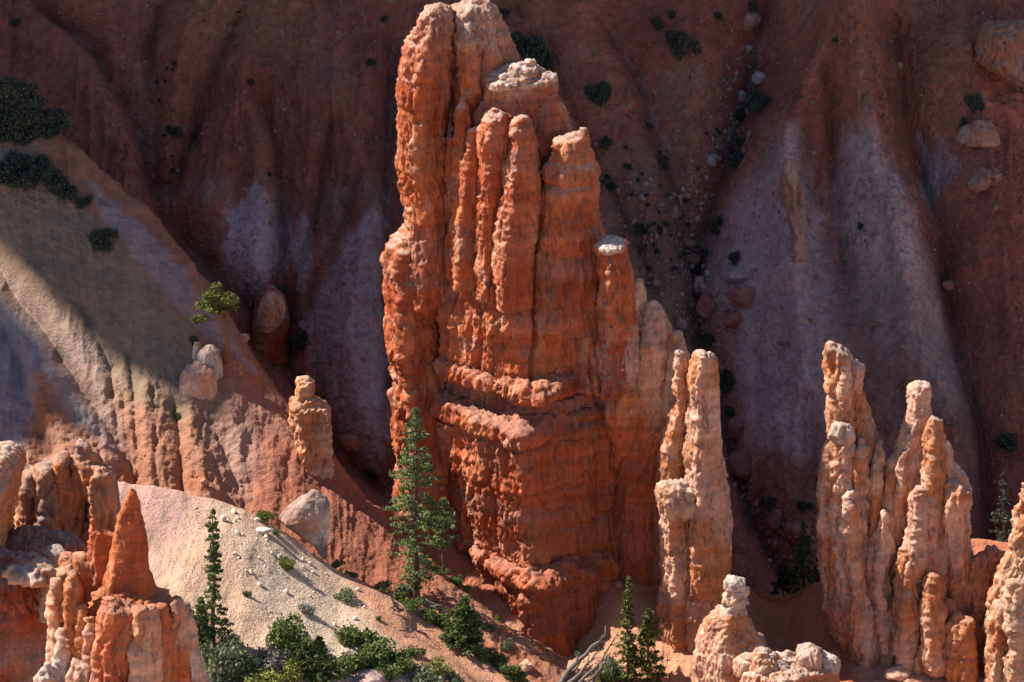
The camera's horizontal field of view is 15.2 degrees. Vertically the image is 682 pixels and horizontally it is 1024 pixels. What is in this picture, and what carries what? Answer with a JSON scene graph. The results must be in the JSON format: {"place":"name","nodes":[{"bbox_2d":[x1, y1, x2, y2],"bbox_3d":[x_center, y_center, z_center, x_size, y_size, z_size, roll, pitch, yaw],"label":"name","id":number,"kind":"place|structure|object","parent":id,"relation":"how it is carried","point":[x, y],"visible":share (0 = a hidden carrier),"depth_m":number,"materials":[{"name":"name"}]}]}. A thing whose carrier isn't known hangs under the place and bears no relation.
{"place":"outdoors","nodes":[
{"label":"outdoors","id":0,"kind":"place"},
{"bbox_2d":[24,463,531,681],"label":"pale slope","id":1,"kind":"structure","parent":0,"point":[177,563],"depth_m":236.83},
{"bbox_2d":[0,440,26,547],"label":"hoodoo","id":2,"kind":"object","parent":1,"relation":"on","point":[13,460],"visible":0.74,"depth_m":201.03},
{"bbox_2d":[0,524,87,681],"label":"hoodoo","id":3,"kind":"object","parent":1,"relation":"on","point":[29,556],"visible":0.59,"depth_m":200.31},
{"bbox_2d":[193,597,214,651],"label":"spruce tree","id":4,"kind":"object","parent":1,"relation":"on","point":[201,620],"visible":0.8,"depth_m":227.77,"materials":[{"name":"green plant"}]},
{"bbox_2d":[203,508,238,653],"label":"spruce tree","id":5,"kind":"object","parent":1,"relation":"on","point":[213,569],"visible":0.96,"depth_m":227.85,"materials":[{"name":"green plant"}]},
{"bbox_2d":[198,630,260,681],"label":"shrub","id":6,"kind":"object","parent":1,"relation":"on","point":[223,658],"visible":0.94,"depth_m":227.20,"materials":[{"name":"green plant"}]},
{"bbox_2d":[236,662,286,681],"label":"shrub","id":7,"kind":"object","parent":1,"relation":"on","point":[267,676],"visible":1,"depth_m":227.14,"materials":[{"name":"green plant"}]},
{"bbox_2d":[256,509,275,524],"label":"shrub","id":8,"kind":"object","parent":1,"relation":"on","point":[265,515],"visible":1,"depth_m":240.57,"materials":[{"name":"green plant"}]},
{"bbox_2d":[254,643,290,676],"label":"shrub","id":9,"kind":"object","parent":1,"relation":"on","point":[269,659],"visible":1,"depth_m":228.90,"materials":[{"name":"plant"}]},
{"bbox_2d":[277,555,295,570],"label":"shrub","id":10,"kind":"object","parent":1,"relation":"on","point":[286,561],"visible":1,"depth_m":237.67,"materials":[{"name":"green plant"}]},
{"bbox_2d":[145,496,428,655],"bbox_3d":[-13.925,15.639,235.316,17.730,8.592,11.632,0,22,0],"label":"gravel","id":11,"kind":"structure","parent":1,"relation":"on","point":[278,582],"depth_m":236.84,"materials":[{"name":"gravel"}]},
{"bbox_2d":[265,612,309,649],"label":"shrub","id":12,"kind":"object","parent":1,"relation":"on","point":[290,633],"visible":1,"depth_m":231.21,"materials":[{"name":"green plant"}]},
{"bbox_2d":[274,655,305,681],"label":"shrub","id":13,"kind":"object","parent":1,"relation":"on","point":[294,667],"visible":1,"depth_m":228.46,"materials":[{"name":"green plant"}]},
{"bbox_2d":[281,635,317,672],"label":"shrub","id":14,"kind":"object","parent":1,"relation":"on","point":[305,644],"visible":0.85,"depth_m":230.45,"materials":[{"name":"green plant"}]},
{"bbox_2d":[279,489,330,559],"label":"boulder","id":15,"kind":"object","parent":1,"relation":"on","point":[306,517],"visible":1,"depth_m":240.58,"materials":[{"name":"stone"}]},
{"bbox_2d":[297,603,316,616],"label":"shrub","id":16,"kind":"object","parent":1,"relation":"on","point":[308,609],"visible":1,"depth_m":234.72,"materials":[{"name":"plant"}]},
{"bbox_2d":[300,636,338,681],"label":"pine tree","id":17,"kind":"object","parent":1,"relation":"on","point":[319,649],"visible":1,"depth_m":228.84,"materials":[{"name":"green plant"}]},
{"bbox_2d":[332,587,355,604],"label":"shrub","id":18,"kind":"object","parent":1,"relation":"on","point":[344,596],"visible":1,"depth_m":238.58,"materials":[{"name":"green plant"}]},
{"bbox_2d":[326,647,366,679],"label":"shrub","id":19,"kind":"object","parent":1,"relation":"on","point":[346,663],"visible":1,"depth_m":230.58,"materials":[{"name":"green plant"}]},
{"bbox_2d":[334,624,369,646],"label":"shrub","id":20,"kind":"object","parent":1,"relation":"on","point":[345,635],"visible":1,"depth_m":233.81,"materials":[{"name":"green plant"}]},
{"bbox_2d":[351,669,387,681],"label":"boulder","id":21,"kind":"object","parent":1,"relation":"on","point":[367,675],"visible":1,"depth_m":230.76,"materials":[{"name":"stone"}]},
{"bbox_2d":[354,626,396,668],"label":"shrub","id":22,"kind":"object","parent":1,"relation":"on","point":[376,642],"visible":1,"depth_m":233.13,"materials":[{"name":"green plant"}]},
{"bbox_2d":[372,579,392,592],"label":"shrub","id":23,"kind":"object","parent":1,"relation":"on","point":[382,586],"visible":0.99,"depth_m":241.90,"materials":[{"name":"green plant"}]},
{"bbox_2d":[368,658,406,681],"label":"shrub","id":24,"kind":"object","parent":1,"relation":"on","point":[387,669],"visible":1,"depth_m":231.72,"materials":[{"name":"green plant"}]},
{"bbox_2d":[388,587,407,602],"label":"shrub","id":25,"kind":"object","parent":1,"relation":"on","point":[400,594],"visible":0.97,"depth_m":241.78,"materials":[{"name":"green plant"}]},
{"bbox_2d":[386,647,414,672],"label":"shrub","id":26,"kind":"object","parent":1,"relation":"on","point":[402,656],"visible":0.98,"depth_m":233.20,"materials":[{"name":"green plant"}]},
{"bbox_2d":[401,596,424,612],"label":"shrub","id":27,"kind":"object","parent":1,"relation":"on","point":[412,605],"visible":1,"depth_m":241.22,"materials":[{"name":"green plant"}]},
{"bbox_2d":[403,645,426,656],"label":"shrub","id":28,"kind":"object","parent":1,"relation":"on","point":[420,651],"visible":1,"depth_m":235.53,"materials":[{"name":"green plant"}]},
{"bbox_2d":[404,661,442,681],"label":"shrub","id":29,"kind":"object","parent":1,"relation":"on","point":[424,673],"visible":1,"depth_m":233.06,"materials":[{"name":"green plant"}]},
{"bbox_2d":[417,604,443,622],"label":"shrub","id":30,"kind":"object","parent":1,"relation":"on","point":[430,614],"visible":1,"depth_m":241.29,"materials":[{"name":"green plant"}]},
{"bbox_2d":[428,655,453,675],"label":"shrub","id":31,"kind":"object","parent":1,"relation":"on","point":[439,666],"visible":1,"depth_m":234.67,"materials":[{"name":"green plant"}]},
{"bbox_2d":[432,612,453,627],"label":"shrub","id":32,"kind":"object","parent":1,"relation":"on","point":[446,621],"visible":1,"depth_m":241.15,"materials":[{"name":"green plant"}]},
{"bbox_2d":[438,624,462,642],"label":"shrub","id":33,"kind":"object","parent":1,"relation":"on","point":[447,636],"visible":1,"depth_m":240.00,"materials":[{"name":"green plant"}]},
{"bbox_2d":[445,595,486,655],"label":"juniper tree","id":34,"kind":"object","parent":1,"relation":"on","point":[464,615],"visible":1,"depth_m":239.52,"materials":[{"name":"green plant"}]},
{"bbox_2d":[455,635,486,654],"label":"shrub","id":35,"kind":"object","parent":1,"relation":"on","point":[480,648],"visible":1,"depth_m":240.15,"materials":[{"name":"green plant"}]},
{"bbox_2d":[475,647,502,663],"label":"shrub","id":36,"kind":"object","parent":1,"relation":"on","point":[483,657],"visible":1,"depth_m":240.14,"materials":[{"name":"green plant"}]},
{"bbox_2d":[490,654,510,672],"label":"shrub","id":37,"kind":"object","parent":1,"relation":"on","point":[501,662],"visible":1,"depth_m":239.82,"materials":[{"name":"green plant"}]},
{"bbox_2d":[509,665,527,681],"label":"shrub","id":38,"kind":"object","parent":1,"relation":"on","point":[516,669],"visible":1,"depth_m":239.47,"materials":[{"name":"green plant"}]},
{"bbox_2d":[558,625,629,681],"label":"dead tree","id":39,"kind":"object","parent":1,"relation":"on","point":[566,676],"visible":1,"depth_m":239.58,"materials":[{"name":"grey wood"}]},
{"bbox_2d":[0,99,567,681],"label":"spur slope","id":40,"kind":"structure","parent":0,"point":[96,347],"depth_m":253.10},
{"bbox_2d":[0,162,27,184],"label":"shrub","id":41,"kind":"object","parent":40,"relation":"on","point":[4,169],"visible":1,"depth_m":260.26,"materials":[{"name":"green plant"}]},
{"bbox_2d":[0,148,36,173],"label":"shrub","id":42,"kind":"object","parent":40,"relation":"on","point":[17,158],"visible":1,"depth_m":260.75,"materials":[{"name":"green plant"}]},
{"bbox_2d":[1,170,39,191],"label":"shrub","id":43,"kind":"object","parent":40,"relation":"on","point":[15,181],"visible":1,"depth_m":259.76,"materials":[{"name":"green plant"}]},
{"bbox_2d":[0,76,71,146],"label":"shrub","id":44,"kind":"object","parent":40,"relation":"on","point":[25,91],"visible":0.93,"depth_m":261.89,"materials":[{"name":"green plant"}]},
{"bbox_2d":[22,163,60,187],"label":"shrub","id":45,"kind":"object","parent":40,"relation":"on","point":[43,172],"visible":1,"depth_m":259.76,"materials":[{"name":"green plant"}]},
{"bbox_2d":[35,154,50,168],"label":"shrub","id":46,"kind":"object","parent":40,"relation":"on","point":[42,160],"visible":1,"depth_m":260.56,"materials":[{"name":"green plant"}]},
{"bbox_2d":[45,174,70,196],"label":"shrub","id":47,"kind":"object","parent":40,"relation":"on","point":[56,186],"visible":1,"depth_m":259.23,"materials":[{"name":"green plant"}]},
{"bbox_2d":[13,438,120,548],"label":"hoodoo","id":48,"kind":"object","parent":40,"relation":"on","point":[74,493],"visible":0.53,"depth_m":208.64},
{"bbox_2d":[58,185,78,200],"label":"shrub","id":49,"kind":"object","parent":40,"relation":"on","point":[65,195],"visible":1,"depth_m":259.05,"materials":[{"name":"green plant"}]},
{"bbox_2d":[74,195,92,209],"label":"shrub","id":50,"kind":"object","parent":40,"relation":"on","point":[81,202],"visible":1,"depth_m":259.01,"materials":[{"name":"green plant"}]},
{"bbox_2d":[87,226,118,251],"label":"shrub","id":51,"kind":"object","parent":40,"relation":"on","point":[97,237],"visible":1,"depth_m":256.90,"materials":[{"name":"green plant"}]},
{"bbox_2d":[179,360,217,399],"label":"boulder","id":52,"kind":"object","parent":40,"relation":"on","point":[198,380],"visible":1,"depth_m":251.59,"materials":[{"name":"stone"}]},
{"bbox_2d":[197,344,223,380],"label":"boulder","id":53,"kind":"object","parent":40,"relation":"on","point":[209,359],"visible":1,"depth_m":252.13,"materials":[{"name":"stone"}]},
{"bbox_2d":[189,281,239,363],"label":"pine tree","id":54,"kind":"object","parent":40,"relation":"on","point":[220,296],"visible":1,"depth_m":251.26,"materials":[{"name":"green plant"}]},
{"bbox_2d":[288,375,333,479],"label":"hoodoo","id":55,"kind":"object","parent":40,"relation":"on","point":[309,422],"visible":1,"depth_m":250.20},
{"bbox_2d":[383,407,449,599],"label":"fir tree","id":56,"kind":"object","parent":40,"relation":"on","point":[417,577],"visible":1,"depth_m":244.71,"materials":[{"name":"green plant"}]},
{"bbox_2d":[417,598,452,613],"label":"fallen log","id":57,"kind":"object","parent":40,"relation":"on","point":[434,606],"visible":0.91,"depth_m":241.87,"materials":[{"name":"grey wood"}]},
{"bbox_2d":[432,496,459,571],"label":"fir tree","id":58,"kind":"object","parent":40,"relation":"on","point":[446,526],"visible":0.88,"depth_m":247.82,"materials":[{"name":"green plant"}]},
{"bbox_2d":[0,0,1023,596],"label":"slope","id":59,"kind":"structure","parent":0,"point":[334,198],"depth_m":284.28,"materials":[{"name":"stone"}]},
{"bbox_2d":[252,284,289,368],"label":"rock mound","id":60,"kind":"object","parent":59,"relation":"on","point":[273,347],"visible":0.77,"depth_m":280.33,"materials":[{"name":"stone"}]},
{"bbox_2d":[256,291,285,332],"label":"boulder","id":61,"kind":"object","parent":60,"relation":"on","point":[271,313],"visible":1,"depth_m":278.16,"materials":[{"name":"stone"}]},
{"bbox_2d":[289,330,309,351],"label":"shrub","id":62,"kind":"object","parent":59,"relation":"on","point":[298,341],"visible":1,"depth_m":279.80,"materials":[{"name":"green plant"}]},
{"bbox_2d":[338,433,362,451],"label":"boulder","id":63,"kind":"object","parent":59,"relation":"on","point":[349,442],"visible":1,"depth_m":275.52,"materials":[{"name":"stone"}]},
{"bbox_2d":[0,0,1023,490],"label":"scree","id":64,"kind":"structure","parent":59,"relation":"on","point":[602,188],"depth_m":284.33,"materials":[{"name":"stone"}]},
{"bbox_2d":[510,29,524,57],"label":"shrub","id":65,"kind":"object","parent":59,"relation":"on","point":[516,35],"visible":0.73,"depth_m":287.11,"materials":[{"name":"green plant"}]},
{"bbox_2d":[514,33,555,70],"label":"shrub","id":66,"kind":"object","parent":59,"relation":"on","point":[536,47],"visible":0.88,"depth_m":286.92,"materials":[{"name":"green plant"}]},
{"bbox_2d":[583,80,611,107],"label":"shrub","id":67,"kind":"object","parent":59,"relation":"on","point":[598,90],"visible":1,"depth_m":286.14,"materials":[{"name":"green plant"}]},
{"bbox_2d":[664,25,702,61],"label":"shrub","id":68,"kind":"object","parent":59,"relation":"on","point":[682,41],"visible":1,"depth_m":286.56,"materials":[{"name":"green plant"}]},
{"bbox_2d":[693,276,704,296],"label":"boulder","id":69,"kind":"object","parent":59,"relation":"on","point":[698,281],"visible":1,"depth_m":284.31,"materials":[{"name":"stone"}]},
{"bbox_2d":[697,332,714,346],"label":"shrub","id":70,"kind":"object","parent":59,"relation":"on","point":[707,340],"visible":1,"depth_m":281.87,"materials":[{"name":"green plant"}]},
{"bbox_2d":[696,292,717,319],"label":"boulder","id":71,"kind":"object","parent":59,"relation":"on","point":[706,306],"visible":1,"depth_m":281.71,"materials":[{"name":"stone"}]},
{"bbox_2d":[612,44,817,566],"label":"rubble","id":72,"kind":"object","parent":59,"relation":"on","point":[617,190],"visible":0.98,"depth_m":284.25,"materials":[{"name":"stone"}]},
{"bbox_2d":[719,369,735,393],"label":"shrub","id":73,"kind":"object","parent":59,"relation":"on","point":[726,377],"visible":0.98,"depth_m":279.75,"materials":[{"name":"green plant"}]},
{"bbox_2d":[723,310,740,327],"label":"boulder","id":74,"kind":"object","parent":59,"relation":"on","point":[731,319],"visible":1,"depth_m":279.45,"materials":[{"name":"stone"}]},
{"bbox_2d":[724,149,743,168],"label":"shrub","id":75,"kind":"object","parent":59,"relation":"on","point":[733,160],"visible":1,"depth_m":286.22,"materials":[{"name":"green plant"}]},
{"bbox_2d":[723,267,746,283],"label":"boulder","id":76,"kind":"object","parent":59,"relation":"on","point":[735,275],"visible":1,"depth_m":280.54,"materials":[{"name":"stone"}]},
{"bbox_2d":[728,415,744,440],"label":"boulder","id":77,"kind":"object","parent":59,"relation":"on","point":[736,426],"visible":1,"depth_m":277.63,"materials":[{"name":"stone"}]},
{"bbox_2d":[726,448,751,479],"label":"boulder","id":78,"kind":"object","parent":59,"relation":"on","point":[738,462],"visible":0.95,"depth_m":276.65,"materials":[{"name":"stone"}]},
{"bbox_2d":[726,286,755,307],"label":"boulder","id":79,"kind":"object","parent":59,"relation":"on","point":[744,296],"visible":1,"depth_m":279.63,"materials":[{"name":"stone"}]},
{"bbox_2d":[744,11,760,30],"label":"boulder","id":80,"kind":"object","parent":59,"relation":"on","point":[752,20],"visible":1,"depth_m":291.10,"materials":[{"name":"stone"}]},
{"bbox_2d":[743,87,770,112],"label":"shrub","id":81,"kind":"object","parent":59,"relation":"on","point":[757,101],"visible":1,"depth_m":287.97,"materials":[{"name":"green plant"}]},
{"bbox_2d":[751,71,766,84],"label":"boulder","id":82,"kind":"object","parent":59,"relation":"on","point":[758,77],"visible":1,"depth_m":289.68,"materials":[{"name":"stone"}]},
{"bbox_2d":[758,494,776,510],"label":"shrub","id":83,"kind":"object","parent":59,"relation":"on","point":[768,507],"visible":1,"depth_m":274.13,"materials":[{"name":"green plant"}]},
{"bbox_2d":[766,509,782,532],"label":"boulder","id":84,"kind":"object","parent":59,"relation":"on","point":[774,519],"visible":1,"depth_m":273.34,"materials":[{"name":"stone"}]},
{"bbox_2d":[778,157,806,262],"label":"rock fin","id":85,"kind":"object","parent":59,"relation":"on","point":[791,193],"visible":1,"depth_m":277.74,"materials":[{"name":"stone"}]},
{"bbox_2d":[784,520,812,545],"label":"boulder","id":86,"kind":"object","parent":59,"relation":"on","point":[792,531],"visible":0.61,"depth_m":271.61,"materials":[{"name":"stone"}]},
{"bbox_2d":[963,93,985,114],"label":"shrub","id":87,"kind":"object","parent":59,"relation":"on","point":[974,102],"visible":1,"depth_m":283.38,"materials":[{"name":"green plant"}]},
{"bbox_2d":[955,119,1000,146],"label":"rock outcrop","id":88,"kind":"object","parent":59,"relation":"on","point":[981,133],"visible":1,"depth_m":282.83,"materials":[{"name":"stone"}]},
{"bbox_2d":[965,167,1001,192],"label":"rock outcrop","id":89,"kind":"object","parent":59,"relation":"on","point":[978,180],"visible":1,"depth_m":281.41,"materials":[{"name":"stone"}]},
{"bbox_2d":[974,18,1023,86],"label":"rock outcrop","id":90,"kind":"object","parent":59,"relation":"on","point":[999,47],"visible":1,"depth_m":282.91,"materials":[{"name":"stone"}]},
{"bbox_2d":[993,432,1017,453],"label":"shrub","id":91,"kind":"object","parent":59,"relation":"on","point":[1005,441],"visible":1,"depth_m":275.62,"materials":[{"name":"green plant"}]},
{"bbox_2d":[378,505,1007,681],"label":"canyon floor slope","id":92,"kind":"structure","parent":0,"point":[788,622],"depth_m":254.34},
{"bbox_2d":[379,0,690,657],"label":"rock tower","id":93,"kind":"structure","parent":92,"relation":"on","point":[534,340],"depth_m":248.43,"materials":[{"name":"stone"}]},
{"bbox_2d":[595,670,616,681],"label":"shrub","id":94,"kind":"object","parent":92,"relation":"on","point":[610,677],"visible":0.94,"depth_m":249.06,"materials":[{"name":"green plant"}]},
{"bbox_2d":[594,651,624,678],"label":"shrub","id":95,"kind":"object","parent":92,"relation":"on","point":[614,667],"visible":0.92,"depth_m":249.44,"materials":[{"name":"green plant"}]},
{"bbox_2d":[615,575,642,681],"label":"spruce tree","id":96,"kind":"object","parent":92,"relation":"on","point":[629,650],"visible":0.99,"depth_m":248.45,"materials":[{"name":"green plant"}]},
{"bbox_2d":[633,608,666,681],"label":"pine tree","id":97,"kind":"object","parent":92,"relation":"on","point":[648,629],"visible":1,"depth_m":248.70,"materials":[{"name":"green plant"}]},
{"bbox_2d":[654,349,733,652],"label":"hoodoo","id":98,"kind":"object","parent":92,"relation":"on","point":[693,501],"visible":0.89,"depth_m":247.94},
{"bbox_2d":[690,574,769,681],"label":"hoodoo","id":99,"kind":"object","parent":92,"relation":"on","point":[727,633],"visible":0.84,"depth_m":244.52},
{"bbox_2d":[770,561,798,595],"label":"shrub","id":100,"kind":"object","parent":92,"relation":"on","point":[781,583],"visible":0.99,"depth_m":262.85,"materials":[{"name":"green plant"}]},
{"bbox_2d":[732,642,840,681],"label":"hoodoo","id":101,"kind":"object","parent":92,"relation":"on","point":[807,662],"visible":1,"depth_m":242.78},
{"bbox_2d":[786,520,818,594],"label":"spruce tree","id":102,"kind":"object","parent":92,"relation":"on","point":[804,546],"visible":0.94,"depth_m":261.73,"materials":[{"name":"green plant"}]},
{"bbox_2d":[815,341,886,669],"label":"hoodoo","id":103,"kind":"object","parent":92,"relation":"on","point":[850,485],"visible":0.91,"depth_m":249.20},
{"bbox_2d":[884,665,910,680],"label":"boulder","id":104,"kind":"object","parent":92,"relation":"on","point":[900,673],"visible":1,"depth_m":250.33,"materials":[{"name":"stone"}]},
{"bbox_2d":[870,380,973,677],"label":"hoodoo","id":105,"kind":"object","parent":92,"relation":"on","point":[920,586],"visible":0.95,"depth_m":248.72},
{"bbox_2d":[943,544,1005,681],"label":"hoodoo","id":106,"kind":"object","parent":92,"relation":"on","point":[965,645],"visible":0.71,"depth_m":249.45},
{"bbox_2d":[989,472,1013,541],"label":"spruce tree","id":107,"kind":"object","parent":92,"relation":"on","point":[1005,518],"visible":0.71,"depth_m":263.28,"materials":[{"name":"green plant"}]},
{"bbox_2d":[982,482,1023,681],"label":"hoodoo","id":108,"kind":"object","parent":92,"relation":"on","point":[1003,630],"visible":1,"depth_m":245.71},
{"bbox_3d":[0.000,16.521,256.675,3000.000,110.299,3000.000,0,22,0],"label":"ground","id":109,"kind":"structure","parent":0,"visible":0},
{"bbox_2d":[33,488,210,681],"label":"hoodoo","id":110,"kind":"object","parent":109,"relation":"on","point":[113,612],"visible":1,"depth_m":187.33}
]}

